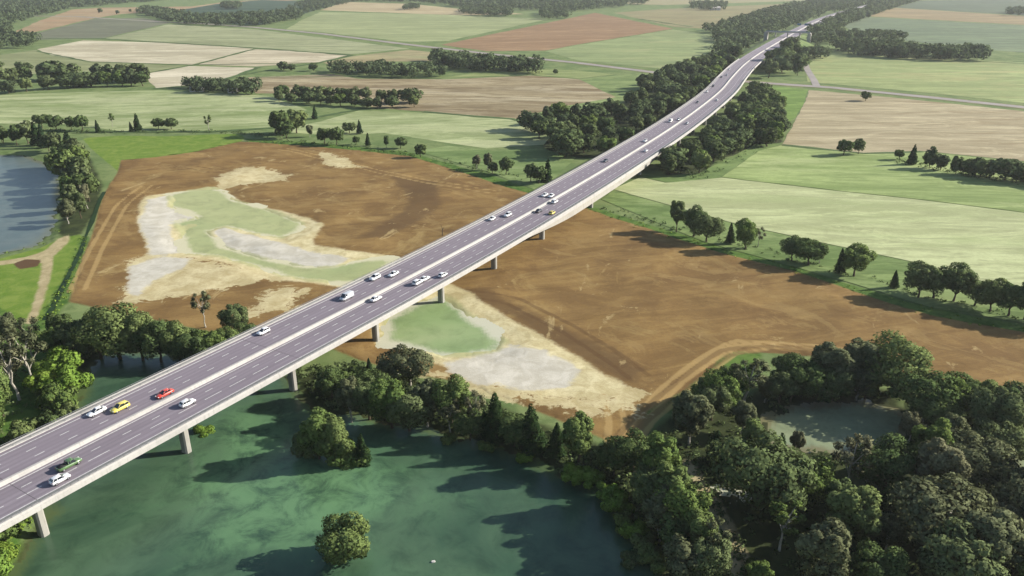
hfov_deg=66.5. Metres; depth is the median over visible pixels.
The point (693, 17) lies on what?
field
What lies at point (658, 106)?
broadleaf tree
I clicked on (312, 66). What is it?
broadleaf tree
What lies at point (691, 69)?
broadleaf tree
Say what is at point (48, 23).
field
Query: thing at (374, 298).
sedan car
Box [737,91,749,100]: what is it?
broadleaf tree
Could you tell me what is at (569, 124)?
broadleaf tree
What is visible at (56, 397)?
shrub
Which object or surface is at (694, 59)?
broadleaf tree
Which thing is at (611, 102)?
broadleaf tree
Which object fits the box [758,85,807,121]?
field
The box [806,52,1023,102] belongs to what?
field
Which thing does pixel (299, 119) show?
broadleaf tree
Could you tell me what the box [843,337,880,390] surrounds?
broadleaf tree
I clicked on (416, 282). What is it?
estate car
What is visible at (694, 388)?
broadleaf tree
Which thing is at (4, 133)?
broadleaf tree
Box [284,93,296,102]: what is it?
broadleaf tree
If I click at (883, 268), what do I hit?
field
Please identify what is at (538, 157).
field
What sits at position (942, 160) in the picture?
broadleaf tree
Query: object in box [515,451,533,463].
shrub
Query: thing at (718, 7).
farmhouse
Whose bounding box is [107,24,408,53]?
field
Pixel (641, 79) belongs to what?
broadleaf tree
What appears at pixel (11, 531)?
shrub
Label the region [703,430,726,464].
conifer tree
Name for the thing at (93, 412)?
sedan car
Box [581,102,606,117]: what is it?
broadleaf tree
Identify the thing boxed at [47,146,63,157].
broadleaf tree
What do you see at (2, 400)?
broadleaf tree
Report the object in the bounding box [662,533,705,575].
broadleaf tree
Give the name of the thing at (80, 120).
broadleaf tree
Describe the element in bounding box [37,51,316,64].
field margin
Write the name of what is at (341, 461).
shrub
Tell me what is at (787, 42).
broadleaf tree
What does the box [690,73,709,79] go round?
broadleaf tree
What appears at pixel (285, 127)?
broadleaf tree
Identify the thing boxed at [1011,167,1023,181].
broadleaf tree
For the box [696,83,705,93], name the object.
broadleaf tree
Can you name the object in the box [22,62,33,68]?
broadleaf tree
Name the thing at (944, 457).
broadleaf tree
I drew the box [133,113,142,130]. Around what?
conifer tree
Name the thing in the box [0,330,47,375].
sparse tree
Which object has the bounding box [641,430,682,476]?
broadleaf tree
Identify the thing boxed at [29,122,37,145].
conifer tree
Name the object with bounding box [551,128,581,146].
broadleaf tree
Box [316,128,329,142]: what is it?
broadleaf tree
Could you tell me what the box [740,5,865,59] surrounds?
motorway
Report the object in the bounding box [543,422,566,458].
conifer tree
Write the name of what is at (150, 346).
broadleaf tree
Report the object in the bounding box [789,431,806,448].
broadleaf tree
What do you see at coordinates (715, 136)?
broadleaf tree
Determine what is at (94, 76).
broadleaf tree
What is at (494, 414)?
conifer tree
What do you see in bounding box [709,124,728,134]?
broadleaf tree
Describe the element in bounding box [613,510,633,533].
shrub
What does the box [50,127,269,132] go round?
field margin
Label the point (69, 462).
pickup truck
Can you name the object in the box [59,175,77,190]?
broadleaf tree
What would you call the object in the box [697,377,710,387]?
broadleaf tree
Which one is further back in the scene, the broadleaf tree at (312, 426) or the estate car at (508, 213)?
the estate car at (508, 213)
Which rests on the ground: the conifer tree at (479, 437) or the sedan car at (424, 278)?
the conifer tree at (479, 437)
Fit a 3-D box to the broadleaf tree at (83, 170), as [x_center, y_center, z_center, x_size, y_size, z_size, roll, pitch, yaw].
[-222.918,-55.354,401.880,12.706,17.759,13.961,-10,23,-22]
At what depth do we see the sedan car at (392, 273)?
271.08 m
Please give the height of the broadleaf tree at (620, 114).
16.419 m
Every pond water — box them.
[163,189,399,285]
[375,296,504,355]
[710,484,751,502]
[760,398,905,455]
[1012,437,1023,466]
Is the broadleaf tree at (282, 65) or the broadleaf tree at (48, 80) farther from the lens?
the broadleaf tree at (282, 65)
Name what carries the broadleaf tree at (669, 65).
on the ground
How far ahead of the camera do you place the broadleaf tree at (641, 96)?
672.98 m
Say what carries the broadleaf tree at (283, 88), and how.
on the ground
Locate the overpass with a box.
[763,30,811,42]
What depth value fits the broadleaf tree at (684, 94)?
640.00 m
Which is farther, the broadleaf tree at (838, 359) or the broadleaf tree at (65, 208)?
the broadleaf tree at (65, 208)
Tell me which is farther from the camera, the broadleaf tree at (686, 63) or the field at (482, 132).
the broadleaf tree at (686, 63)
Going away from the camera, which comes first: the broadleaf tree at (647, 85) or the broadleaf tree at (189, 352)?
the broadleaf tree at (189, 352)
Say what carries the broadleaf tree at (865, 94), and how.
on the field at (827, 120)
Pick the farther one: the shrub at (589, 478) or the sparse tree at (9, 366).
the sparse tree at (9, 366)
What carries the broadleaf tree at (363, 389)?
on the ground
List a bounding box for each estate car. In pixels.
[110,400,129,412]
[369,273,380,280]
[412,279,422,285]
[504,211,511,216]
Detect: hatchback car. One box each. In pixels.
[48,473,70,485]
[178,398,195,407]
[256,326,269,334]
[438,272,447,277]
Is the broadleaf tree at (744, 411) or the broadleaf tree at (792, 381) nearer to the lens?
the broadleaf tree at (744, 411)
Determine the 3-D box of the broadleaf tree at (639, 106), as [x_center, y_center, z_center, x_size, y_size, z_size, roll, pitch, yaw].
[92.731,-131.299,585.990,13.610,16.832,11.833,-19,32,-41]
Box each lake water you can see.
[0,155,59,254]
[8,352,667,575]
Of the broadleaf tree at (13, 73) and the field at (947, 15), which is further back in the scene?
the field at (947, 15)
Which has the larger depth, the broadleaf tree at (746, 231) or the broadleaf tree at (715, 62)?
the broadleaf tree at (715, 62)
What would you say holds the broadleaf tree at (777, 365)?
on the ground
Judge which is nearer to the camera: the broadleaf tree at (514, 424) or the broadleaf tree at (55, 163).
the broadleaf tree at (514, 424)
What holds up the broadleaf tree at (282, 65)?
on the ground
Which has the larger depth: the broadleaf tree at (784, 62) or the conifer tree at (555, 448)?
the broadleaf tree at (784, 62)
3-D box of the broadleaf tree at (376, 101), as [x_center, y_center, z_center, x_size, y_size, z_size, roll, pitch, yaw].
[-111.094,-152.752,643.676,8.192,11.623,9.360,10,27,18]
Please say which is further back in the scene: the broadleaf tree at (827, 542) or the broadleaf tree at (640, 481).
the broadleaf tree at (640, 481)
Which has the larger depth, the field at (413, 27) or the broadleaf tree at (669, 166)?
the field at (413, 27)
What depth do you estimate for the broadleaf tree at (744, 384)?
208.30 m
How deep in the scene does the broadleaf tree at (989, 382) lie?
200.71 m
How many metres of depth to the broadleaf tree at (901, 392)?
198.92 m
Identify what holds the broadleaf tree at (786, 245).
on the field at (883, 268)
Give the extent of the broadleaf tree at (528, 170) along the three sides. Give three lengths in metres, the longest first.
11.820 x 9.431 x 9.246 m
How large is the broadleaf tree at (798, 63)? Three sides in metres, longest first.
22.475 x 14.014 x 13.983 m
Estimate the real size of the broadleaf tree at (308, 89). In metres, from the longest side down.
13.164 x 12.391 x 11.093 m
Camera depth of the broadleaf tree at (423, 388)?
197.69 m
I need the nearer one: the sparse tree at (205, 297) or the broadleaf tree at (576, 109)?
the sparse tree at (205, 297)
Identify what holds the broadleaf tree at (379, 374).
on the ground
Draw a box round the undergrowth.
[0,319,1022,575]
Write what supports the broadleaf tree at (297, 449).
on the ground
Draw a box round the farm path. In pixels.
[803,65,819,85]
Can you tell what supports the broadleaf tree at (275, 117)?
on the ground
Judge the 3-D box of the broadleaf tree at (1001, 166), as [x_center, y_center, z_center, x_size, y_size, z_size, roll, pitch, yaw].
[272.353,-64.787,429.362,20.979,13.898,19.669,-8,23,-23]
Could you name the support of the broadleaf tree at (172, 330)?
on the ground
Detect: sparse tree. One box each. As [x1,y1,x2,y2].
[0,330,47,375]
[0,333,23,400]
[0,336,5,364]
[13,316,39,357]
[108,113,113,126]
[190,290,210,327]
[203,115,210,130]
[436,396,460,432]
[463,389,485,429]
[705,516,731,570]
[730,358,770,402]
[756,227,766,244]
[769,500,806,551]
[830,433,873,481]
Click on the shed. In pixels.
(197, 91)
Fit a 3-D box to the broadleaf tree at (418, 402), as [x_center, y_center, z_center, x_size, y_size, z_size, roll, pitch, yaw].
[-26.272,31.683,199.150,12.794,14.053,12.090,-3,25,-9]
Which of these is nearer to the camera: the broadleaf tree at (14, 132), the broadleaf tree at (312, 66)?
the broadleaf tree at (14, 132)
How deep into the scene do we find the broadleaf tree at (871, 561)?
144.49 m
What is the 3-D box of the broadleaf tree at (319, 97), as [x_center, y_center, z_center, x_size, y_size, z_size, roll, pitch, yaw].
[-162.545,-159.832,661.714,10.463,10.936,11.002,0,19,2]
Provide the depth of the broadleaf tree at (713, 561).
144.09 m
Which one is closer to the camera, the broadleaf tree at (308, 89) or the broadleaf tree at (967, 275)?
the broadleaf tree at (967, 275)
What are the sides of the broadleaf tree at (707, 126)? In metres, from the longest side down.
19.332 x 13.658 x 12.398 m
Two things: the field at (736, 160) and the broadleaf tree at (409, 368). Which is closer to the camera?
the broadleaf tree at (409, 368)
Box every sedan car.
[86,406,106,416]
[155,388,173,398]
[370,296,381,301]
[388,271,398,276]
[420,276,429,281]
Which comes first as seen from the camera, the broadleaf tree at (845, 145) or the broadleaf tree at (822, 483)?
the broadleaf tree at (822, 483)
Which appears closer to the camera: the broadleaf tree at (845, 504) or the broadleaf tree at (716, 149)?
the broadleaf tree at (845, 504)
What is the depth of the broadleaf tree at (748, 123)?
529.63 m
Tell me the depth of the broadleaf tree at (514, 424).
189.72 m
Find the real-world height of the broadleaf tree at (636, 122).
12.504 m
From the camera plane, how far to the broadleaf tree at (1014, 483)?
164.76 m
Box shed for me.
[189,87,203,91]
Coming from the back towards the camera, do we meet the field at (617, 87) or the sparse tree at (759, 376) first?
the field at (617, 87)
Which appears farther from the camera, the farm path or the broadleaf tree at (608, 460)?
the farm path
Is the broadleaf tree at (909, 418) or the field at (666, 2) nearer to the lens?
the broadleaf tree at (909, 418)
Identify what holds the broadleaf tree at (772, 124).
on the ground
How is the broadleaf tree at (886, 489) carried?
on the ground
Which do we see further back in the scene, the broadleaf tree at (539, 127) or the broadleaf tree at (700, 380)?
the broadleaf tree at (539, 127)
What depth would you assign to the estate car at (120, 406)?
189.06 m
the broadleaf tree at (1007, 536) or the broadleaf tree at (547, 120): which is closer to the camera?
the broadleaf tree at (1007, 536)
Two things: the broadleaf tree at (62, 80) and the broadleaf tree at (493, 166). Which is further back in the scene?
the broadleaf tree at (62, 80)
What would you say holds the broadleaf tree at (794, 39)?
on the ground
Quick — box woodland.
[0,0,1023,93]
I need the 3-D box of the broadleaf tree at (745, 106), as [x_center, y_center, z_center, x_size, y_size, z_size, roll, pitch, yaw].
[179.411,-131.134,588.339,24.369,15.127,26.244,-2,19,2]
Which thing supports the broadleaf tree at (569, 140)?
on the ground
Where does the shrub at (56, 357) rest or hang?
on the ground
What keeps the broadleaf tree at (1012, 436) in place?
on the ground
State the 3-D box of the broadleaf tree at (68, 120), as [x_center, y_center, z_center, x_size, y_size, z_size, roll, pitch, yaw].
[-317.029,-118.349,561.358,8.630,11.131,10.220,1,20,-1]
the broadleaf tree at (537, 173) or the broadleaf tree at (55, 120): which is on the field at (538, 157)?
the broadleaf tree at (537, 173)
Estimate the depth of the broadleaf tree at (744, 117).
546.00 m
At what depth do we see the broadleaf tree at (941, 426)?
175.30 m
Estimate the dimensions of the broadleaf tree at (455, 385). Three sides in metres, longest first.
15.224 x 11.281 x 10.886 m
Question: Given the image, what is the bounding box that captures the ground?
[0,0,1023,575]
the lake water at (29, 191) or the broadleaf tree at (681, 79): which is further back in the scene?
the broadleaf tree at (681, 79)
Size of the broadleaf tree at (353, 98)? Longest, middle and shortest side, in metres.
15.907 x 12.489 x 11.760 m
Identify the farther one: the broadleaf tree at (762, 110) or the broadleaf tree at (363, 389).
the broadleaf tree at (762, 110)
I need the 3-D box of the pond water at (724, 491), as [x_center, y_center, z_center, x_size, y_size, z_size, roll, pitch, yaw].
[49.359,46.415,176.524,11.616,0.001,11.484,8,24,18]
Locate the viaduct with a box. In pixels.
[0,59,764,537]
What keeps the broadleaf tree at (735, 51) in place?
on the ground
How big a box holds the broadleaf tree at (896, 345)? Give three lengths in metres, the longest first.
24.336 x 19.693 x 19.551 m
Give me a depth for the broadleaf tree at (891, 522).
155.34 m
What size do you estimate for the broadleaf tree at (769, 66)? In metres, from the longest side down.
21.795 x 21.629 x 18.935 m
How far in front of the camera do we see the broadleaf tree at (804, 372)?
211.47 m
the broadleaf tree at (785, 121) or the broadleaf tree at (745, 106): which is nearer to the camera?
the broadleaf tree at (785, 121)
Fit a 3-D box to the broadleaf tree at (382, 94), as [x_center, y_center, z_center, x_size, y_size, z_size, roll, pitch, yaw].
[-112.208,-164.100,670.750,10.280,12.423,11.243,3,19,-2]
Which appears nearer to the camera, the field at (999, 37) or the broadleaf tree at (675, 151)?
the broadleaf tree at (675, 151)
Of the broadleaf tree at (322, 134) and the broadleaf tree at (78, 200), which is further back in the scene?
the broadleaf tree at (322, 134)
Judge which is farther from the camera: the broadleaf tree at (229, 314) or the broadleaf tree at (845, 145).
the broadleaf tree at (845, 145)
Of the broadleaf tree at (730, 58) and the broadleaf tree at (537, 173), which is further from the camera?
the broadleaf tree at (730, 58)
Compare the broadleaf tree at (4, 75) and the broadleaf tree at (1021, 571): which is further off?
the broadleaf tree at (4, 75)
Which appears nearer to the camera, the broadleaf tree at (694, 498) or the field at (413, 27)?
the broadleaf tree at (694, 498)
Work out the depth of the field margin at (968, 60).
969.15 m
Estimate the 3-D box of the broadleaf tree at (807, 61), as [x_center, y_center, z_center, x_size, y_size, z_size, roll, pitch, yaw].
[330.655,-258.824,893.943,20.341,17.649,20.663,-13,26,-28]
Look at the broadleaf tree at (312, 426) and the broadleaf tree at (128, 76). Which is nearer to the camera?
the broadleaf tree at (312, 426)
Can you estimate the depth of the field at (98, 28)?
1458.14 m
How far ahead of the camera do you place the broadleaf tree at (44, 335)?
230.22 m
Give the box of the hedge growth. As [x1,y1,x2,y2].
[43,109,1022,318]
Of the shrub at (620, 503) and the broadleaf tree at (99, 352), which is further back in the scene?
the broadleaf tree at (99, 352)
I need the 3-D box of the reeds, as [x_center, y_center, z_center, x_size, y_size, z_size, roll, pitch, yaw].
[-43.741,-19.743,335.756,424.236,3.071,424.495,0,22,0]
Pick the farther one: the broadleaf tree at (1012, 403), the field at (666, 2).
the field at (666, 2)
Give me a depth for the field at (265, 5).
2174.95 m
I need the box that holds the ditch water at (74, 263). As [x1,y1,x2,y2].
[42,192,105,319]
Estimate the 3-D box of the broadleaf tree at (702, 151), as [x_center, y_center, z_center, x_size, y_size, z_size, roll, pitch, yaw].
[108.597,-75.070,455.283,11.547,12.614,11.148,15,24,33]
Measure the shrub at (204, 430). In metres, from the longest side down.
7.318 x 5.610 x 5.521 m
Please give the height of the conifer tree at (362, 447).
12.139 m
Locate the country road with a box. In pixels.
[13,15,1023,107]
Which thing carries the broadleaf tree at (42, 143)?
on the ground
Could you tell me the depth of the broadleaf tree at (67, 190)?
372.32 m
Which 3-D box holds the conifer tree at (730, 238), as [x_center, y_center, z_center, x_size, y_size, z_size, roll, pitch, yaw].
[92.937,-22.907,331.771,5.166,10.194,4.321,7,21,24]
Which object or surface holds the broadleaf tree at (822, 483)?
on the ground
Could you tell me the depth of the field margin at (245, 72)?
838.04 m
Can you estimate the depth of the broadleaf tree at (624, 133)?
506.42 m
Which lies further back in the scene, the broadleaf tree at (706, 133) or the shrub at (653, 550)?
the broadleaf tree at (706, 133)
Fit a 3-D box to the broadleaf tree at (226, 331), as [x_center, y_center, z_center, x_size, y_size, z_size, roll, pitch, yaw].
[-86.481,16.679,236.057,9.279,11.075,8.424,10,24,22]
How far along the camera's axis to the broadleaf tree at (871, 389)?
211.24 m
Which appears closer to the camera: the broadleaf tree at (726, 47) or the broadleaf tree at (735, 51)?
the broadleaf tree at (735, 51)
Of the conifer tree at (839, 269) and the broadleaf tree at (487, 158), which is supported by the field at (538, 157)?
the broadleaf tree at (487, 158)
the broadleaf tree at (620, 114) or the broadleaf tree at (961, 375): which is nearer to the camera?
the broadleaf tree at (961, 375)
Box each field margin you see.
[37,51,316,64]
[45,38,349,54]
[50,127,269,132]
[150,65,191,72]
[153,67,260,88]
[193,49,253,64]
[240,55,352,74]
[270,109,356,127]
[318,76,441,78]
[423,111,519,120]
[639,19,692,26]
[782,144,921,153]
[909,57,1023,63]
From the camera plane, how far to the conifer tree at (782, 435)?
178.53 m
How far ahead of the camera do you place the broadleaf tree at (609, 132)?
501.76 m
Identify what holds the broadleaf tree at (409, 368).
on the ground
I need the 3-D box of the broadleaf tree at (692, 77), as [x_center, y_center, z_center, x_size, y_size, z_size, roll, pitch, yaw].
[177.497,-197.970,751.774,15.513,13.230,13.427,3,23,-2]
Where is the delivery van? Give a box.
[339,290,353,300]
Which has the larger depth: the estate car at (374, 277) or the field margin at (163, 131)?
the field margin at (163, 131)
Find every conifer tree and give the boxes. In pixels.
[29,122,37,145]
[36,124,43,147]
[62,130,69,140]
[94,120,100,132]
[129,122,133,131]
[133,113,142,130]
[311,106,317,118]
[354,433,371,467]
[356,120,363,133]
[364,133,371,145]
[365,358,371,371]
[475,410,492,440]
[481,393,511,447]
[517,403,547,457]
[541,158,551,181]
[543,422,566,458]
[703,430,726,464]
[725,222,735,243]
[773,433,786,474]
[833,248,845,273]
[888,270,899,287]
[907,144,918,164]
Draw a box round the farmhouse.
[709,6,720,9]
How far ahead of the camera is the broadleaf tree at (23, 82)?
727.27 m
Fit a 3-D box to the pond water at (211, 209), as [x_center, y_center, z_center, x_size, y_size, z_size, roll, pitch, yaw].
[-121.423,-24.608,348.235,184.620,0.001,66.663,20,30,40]
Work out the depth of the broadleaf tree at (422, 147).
478.69 m
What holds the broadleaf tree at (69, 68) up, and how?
on the ground
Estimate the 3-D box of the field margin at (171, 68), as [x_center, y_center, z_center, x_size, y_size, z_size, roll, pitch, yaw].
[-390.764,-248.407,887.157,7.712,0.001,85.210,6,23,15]
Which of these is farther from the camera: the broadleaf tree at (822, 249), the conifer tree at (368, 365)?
the broadleaf tree at (822, 249)
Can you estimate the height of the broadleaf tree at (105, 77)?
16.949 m
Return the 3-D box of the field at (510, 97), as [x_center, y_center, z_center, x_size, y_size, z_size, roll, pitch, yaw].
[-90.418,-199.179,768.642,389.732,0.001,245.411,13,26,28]
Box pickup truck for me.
[55,457,81,471]
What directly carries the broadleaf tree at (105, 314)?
on the ground
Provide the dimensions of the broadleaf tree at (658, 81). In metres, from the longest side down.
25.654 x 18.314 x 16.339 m
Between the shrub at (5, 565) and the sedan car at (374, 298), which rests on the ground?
the shrub at (5, 565)
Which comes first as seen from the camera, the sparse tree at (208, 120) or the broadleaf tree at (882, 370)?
the broadleaf tree at (882, 370)
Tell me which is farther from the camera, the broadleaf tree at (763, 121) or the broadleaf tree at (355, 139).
the broadleaf tree at (763, 121)
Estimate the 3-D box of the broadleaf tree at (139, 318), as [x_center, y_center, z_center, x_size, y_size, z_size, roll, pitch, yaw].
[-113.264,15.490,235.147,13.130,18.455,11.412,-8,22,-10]
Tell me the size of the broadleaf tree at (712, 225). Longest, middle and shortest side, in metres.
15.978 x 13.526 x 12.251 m
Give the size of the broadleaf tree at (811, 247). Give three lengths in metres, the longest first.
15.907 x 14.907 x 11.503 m
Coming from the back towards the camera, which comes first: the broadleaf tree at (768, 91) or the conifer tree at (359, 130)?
the broadleaf tree at (768, 91)
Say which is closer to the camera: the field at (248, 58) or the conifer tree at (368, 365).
the conifer tree at (368, 365)
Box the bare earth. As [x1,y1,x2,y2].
[68,141,1023,440]
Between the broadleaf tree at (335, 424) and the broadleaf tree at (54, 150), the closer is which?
the broadleaf tree at (335, 424)
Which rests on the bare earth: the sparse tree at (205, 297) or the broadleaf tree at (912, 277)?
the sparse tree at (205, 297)
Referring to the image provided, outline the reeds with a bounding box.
[3,139,1023,550]
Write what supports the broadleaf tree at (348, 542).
on the ground
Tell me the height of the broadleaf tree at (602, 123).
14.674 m
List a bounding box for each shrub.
[0,525,18,540]
[0,541,17,560]
[0,547,13,575]
[3,419,36,441]
[22,369,55,392]
[29,344,83,376]
[34,382,78,412]
[34,410,62,428]
[41,363,94,390]
[55,401,81,417]
[193,424,215,437]
[325,437,369,470]
[339,365,362,378]
[440,432,457,444]
[476,440,494,452]
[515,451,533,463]
[560,461,585,485]
[578,465,605,488]
[595,478,619,498]
[599,489,635,512]
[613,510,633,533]
[618,519,650,538]
[620,548,646,569]
[630,530,657,555]
[638,542,665,573]
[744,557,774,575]
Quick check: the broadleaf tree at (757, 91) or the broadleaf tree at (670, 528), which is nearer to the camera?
the broadleaf tree at (670, 528)
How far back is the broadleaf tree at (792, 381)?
208.60 m
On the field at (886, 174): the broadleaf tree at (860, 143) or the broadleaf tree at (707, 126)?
the broadleaf tree at (860, 143)
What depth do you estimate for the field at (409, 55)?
1012.83 m
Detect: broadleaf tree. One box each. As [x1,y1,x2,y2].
[0,67,8,79]
[0,80,17,93]
[0,127,8,143]
[0,312,16,343]
[0,366,12,419]
[0,389,7,428]
[4,67,19,82]
[8,124,21,144]
[14,62,22,68]
[16,119,31,143]
[17,66,32,77]
[18,77,32,91]
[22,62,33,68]
[31,114,46,127]
[32,326,61,352]
[35,60,67,77]
[36,74,47,87]
[36,75,56,89]
[39,138,49,150]
[41,131,60,146]
[43,148,74,175]
[45,114,63,129]
[45,313,72,337]
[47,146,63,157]
[53,63,82,75]
[53,320,94,362]
[54,74,80,87]
[56,198,75,223]
[59,168,67,174]
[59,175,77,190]
[59,183,78,202]
[60,171,73,184]
[61,138,84,150]
[63,116,73,129]
[64,156,93,174]
[67,71,95,86]
[67,145,90,163]
[68,163,91,178]
[69,311,118,358]
[70,192,86,218]
[70,301,146,359]
[72,173,99,201]
[73,115,88,129]
[76,183,88,208]
[78,72,100,86]
[88,63,100,72]
[97,71,113,86]
[99,64,112,72]
[109,310,155,360]
[111,63,143,73]
[112,70,124,85]
[119,68,137,85]
[130,318,179,361]
[132,71,149,85]
[138,64,150,78]
[150,118,164,128]
[158,319,191,362]
[162,118,177,128]
[168,328,214,360]
[188,329,229,355]
[214,326,239,343]
[216,303,248,328]
[233,321,255,333]
[268,110,291,135]
[273,88,282,99]
[274,85,289,97]
[274,120,294,137]
[276,61,288,69]
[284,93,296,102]
[287,109,307,132]
[288,64,295,69]
[289,432,317,459]
[290,84,304,98]
[296,406,335,458]
[299,86,310,92]
[300,90,316,103]
[306,125,312,133]
[308,62,317,70]
[311,86,326,94]
[314,93,325,104]
[314,367,344,398]
[314,511,370,565]
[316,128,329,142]
[317,413,351,457]
[324,86,334,95]
[325,95,333,104]
[328,126,344,144]
[331,94,345,105]
[333,87,345,94]
[333,375,364,422]
[341,122,356,132]
[344,93,360,105]
[345,86,359,96]
[350,376,377,419]
[352,136,359,144]
[355,368,392,402]
[356,97,372,106]
[359,87,371,97]
[367,377,411,428]
[372,95,381,108]
[375,89,386,101]
[375,343,434,385]
[376,359,393,377]
[384,95,399,107]
[384,135,388,147]
[384,385,431,430]
[387,89,398,97]
[394,137,407,148]
[397,87,423,100]
[407,95,418,106]
[408,378,437,426]
[414,144,426,157]
[430,373,472,423]
[448,407,487,440]
[472,154,480,166]
[483,152,492,169]
[487,162,497,173]
[495,411,533,446]
[499,156,514,174]
[516,109,544,129]
[523,163,537,181]
[530,120,546,138]
[531,166,546,182]
[537,116,555,123]
[542,106,554,119]
[544,121,565,138]
[549,101,570,117]
[550,132,583,156]
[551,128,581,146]
[556,113,569,121]
[561,410,594,464]
[564,120,575,128]
[566,113,578,128]
[570,103,581,117]
[575,133,593,152]
[578,122,599,137]
[579,114,597,124]
[580,109,598,119]
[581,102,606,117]
[595,441,632,475]
[596,116,614,131]
[596,135,616,151]
[602,97,619,114]
[602,126,615,137]
[602,427,654,472]
[612,103,626,122]
[617,127,634,141]
[623,90,638,103]
[627,102,643,117]
[628,116,643,131]
[629,462,659,504]
[630,99,651,105]
[631,107,641,116]
[635,74,651,86]
[636,87,648,99]
[640,80,654,91]
[641,102,654,114]
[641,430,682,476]
[641,483,682,542]
[642,113,656,128]
[649,91,665,100]
[651,100,666,115]
[651,460,696,506]
[652,74,668,82]
[652,481,712,537]
[653,69,662,77]
[653,80,677,93]
[654,93,685,111]
[655,82,681,93]
[658,145,687,168]
[658,511,692,545]
[660,153,676,174]
[662,64,674,70]
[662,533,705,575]
[664,67,682,75]
[668,71,689,77]
[670,200,684,231]
[671,75,690,85]
[671,390,714,445]
[673,60,694,68]
[677,63,685,71]
[677,90,689,105]
[678,147,688,157]
[679,139,702,155]
[680,204,709,236]
[682,85,696,101]
[683,63,698,79]
[687,508,719,552]
[688,214,726,241]
[688,532,732,575]
[689,75,696,85]
[689,148,707,158]
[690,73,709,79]
[690,151,711,172]
[690,382,719,402]
[691,56,698,63]
[692,74,710,86]
[695,384,732,420]
[696,64,707,72]
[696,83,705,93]
[697,57,709,65]
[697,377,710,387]
[699,128,728,142]
[700,54,710,63]
[700,69,716,81]
[700,122,720,134]
[702,136,735,153]
[703,134,719,141]
[703,140,727,160]
[703,368,742,408]
[706,426,818,513]
[707,59,725,68]
[707,115,738,125]
[708,65,721,79]
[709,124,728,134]
[710,54,722,59]
[715,364,750,396]
[716,58,727,67]
[721,44,742,52]
[722,128,755,147]
[723,121,735,130]
[724,102,740,112]
[725,53,736,66]
[725,105,740,118]
[728,44,743,56]
[729,133,744,151]
[730,122,744,131]
[732,400,757,433]
[734,111,754,120]
[735,218,758,249]
[736,101,752,108]
[736,103,759,112]
[736,113,756,127]
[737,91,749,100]
[740,418,768,447]
[743,94,757,103]
[744,118,755,135]
[745,81,772,93]
[750,89,760,94]
[750,108,770,112]
[754,112,769,119]
[755,99,767,105]
[755,114,772,128]
[755,127,777,146]
[756,93,768,100]
[756,111,786,117]
[757,104,775,112]
[758,375,779,402]
[761,58,778,77]
[762,88,780,98]
[763,92,779,97]
[764,48,789,60]
[766,370,800,403]
[767,120,784,130]
[769,94,786,107]
[770,102,785,110]
[770,115,791,131]
[771,354,801,375]
[772,55,793,72]
[773,106,786,115]
[774,126,783,141]
[774,452,838,503]
[778,352,824,396]
[779,38,793,47]
[779,234,804,260]
[783,366,806,401]
[788,36,800,43]
[788,237,828,264]
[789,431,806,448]
[792,56,804,75]
[793,41,802,52]
[793,54,811,67]
[794,517,852,575]
[796,357,849,402]
[810,341,856,392]
[819,242,828,263]
[821,365,856,401]
[824,477,857,511]
[824,485,882,543]
[836,139,854,154]
[839,242,877,276]
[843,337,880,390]
[848,539,910,575]
[850,366,877,400]
[851,432,921,491]
[853,138,865,153]
[857,329,934,392]
[860,91,871,100]
[860,372,883,399]
[862,360,898,390]
[869,512,914,549]
[882,477,924,512]
[884,370,967,416]
[886,472,1023,549]
[894,149,904,157]
[899,410,927,442]
[902,260,940,297]
[907,393,966,424]
[911,417,954,461]
[914,436,971,503]
[916,264,956,297]
[916,516,1010,575]
[922,146,938,166]
[928,426,1021,488]
[929,377,971,411]
[936,153,950,169]
[941,371,972,396]
[943,262,979,301]
[944,411,970,444]
[950,155,963,173]
[960,159,981,175]
[960,507,1023,575]
[961,378,994,418]
[964,280,993,305]
[964,385,1023,433]
[966,157,994,178]
[968,379,998,394]
[971,417,1023,460]
[975,500,1023,532]
[976,278,1008,311]
[982,463,1023,518]
[988,158,1023,179]
[990,383,1023,428]
[995,281,1023,315]
[997,380,1023,411]
[1009,282,1023,319]
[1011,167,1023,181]
[1011,560,1023,575]
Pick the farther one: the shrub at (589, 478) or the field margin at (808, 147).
the field margin at (808, 147)
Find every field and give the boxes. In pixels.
[0,50,180,73]
[0,90,305,130]
[16,0,290,31]
[37,18,167,39]
[38,40,251,64]
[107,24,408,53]
[148,66,252,87]
[180,0,323,25]
[197,49,345,65]
[246,74,613,118]
[286,12,545,41]
[291,111,549,147]
[323,2,518,14]
[324,50,434,63]
[425,146,575,188]
[443,13,671,50]
[444,69,610,78]
[540,73,653,119]
[547,29,715,68]
[579,0,804,4]
[602,190,1023,322]
[614,177,1023,285]
[617,4,782,27]
[641,143,781,181]
[723,145,1023,211]
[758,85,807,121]
[783,90,1023,160]
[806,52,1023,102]
[845,17,1023,51]
[871,8,1023,24]
[896,0,1023,14]
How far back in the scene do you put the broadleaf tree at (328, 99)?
661.49 m
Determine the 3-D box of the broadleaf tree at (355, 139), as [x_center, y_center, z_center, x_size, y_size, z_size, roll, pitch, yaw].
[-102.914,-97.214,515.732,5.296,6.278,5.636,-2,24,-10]
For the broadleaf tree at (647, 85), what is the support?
on the ground

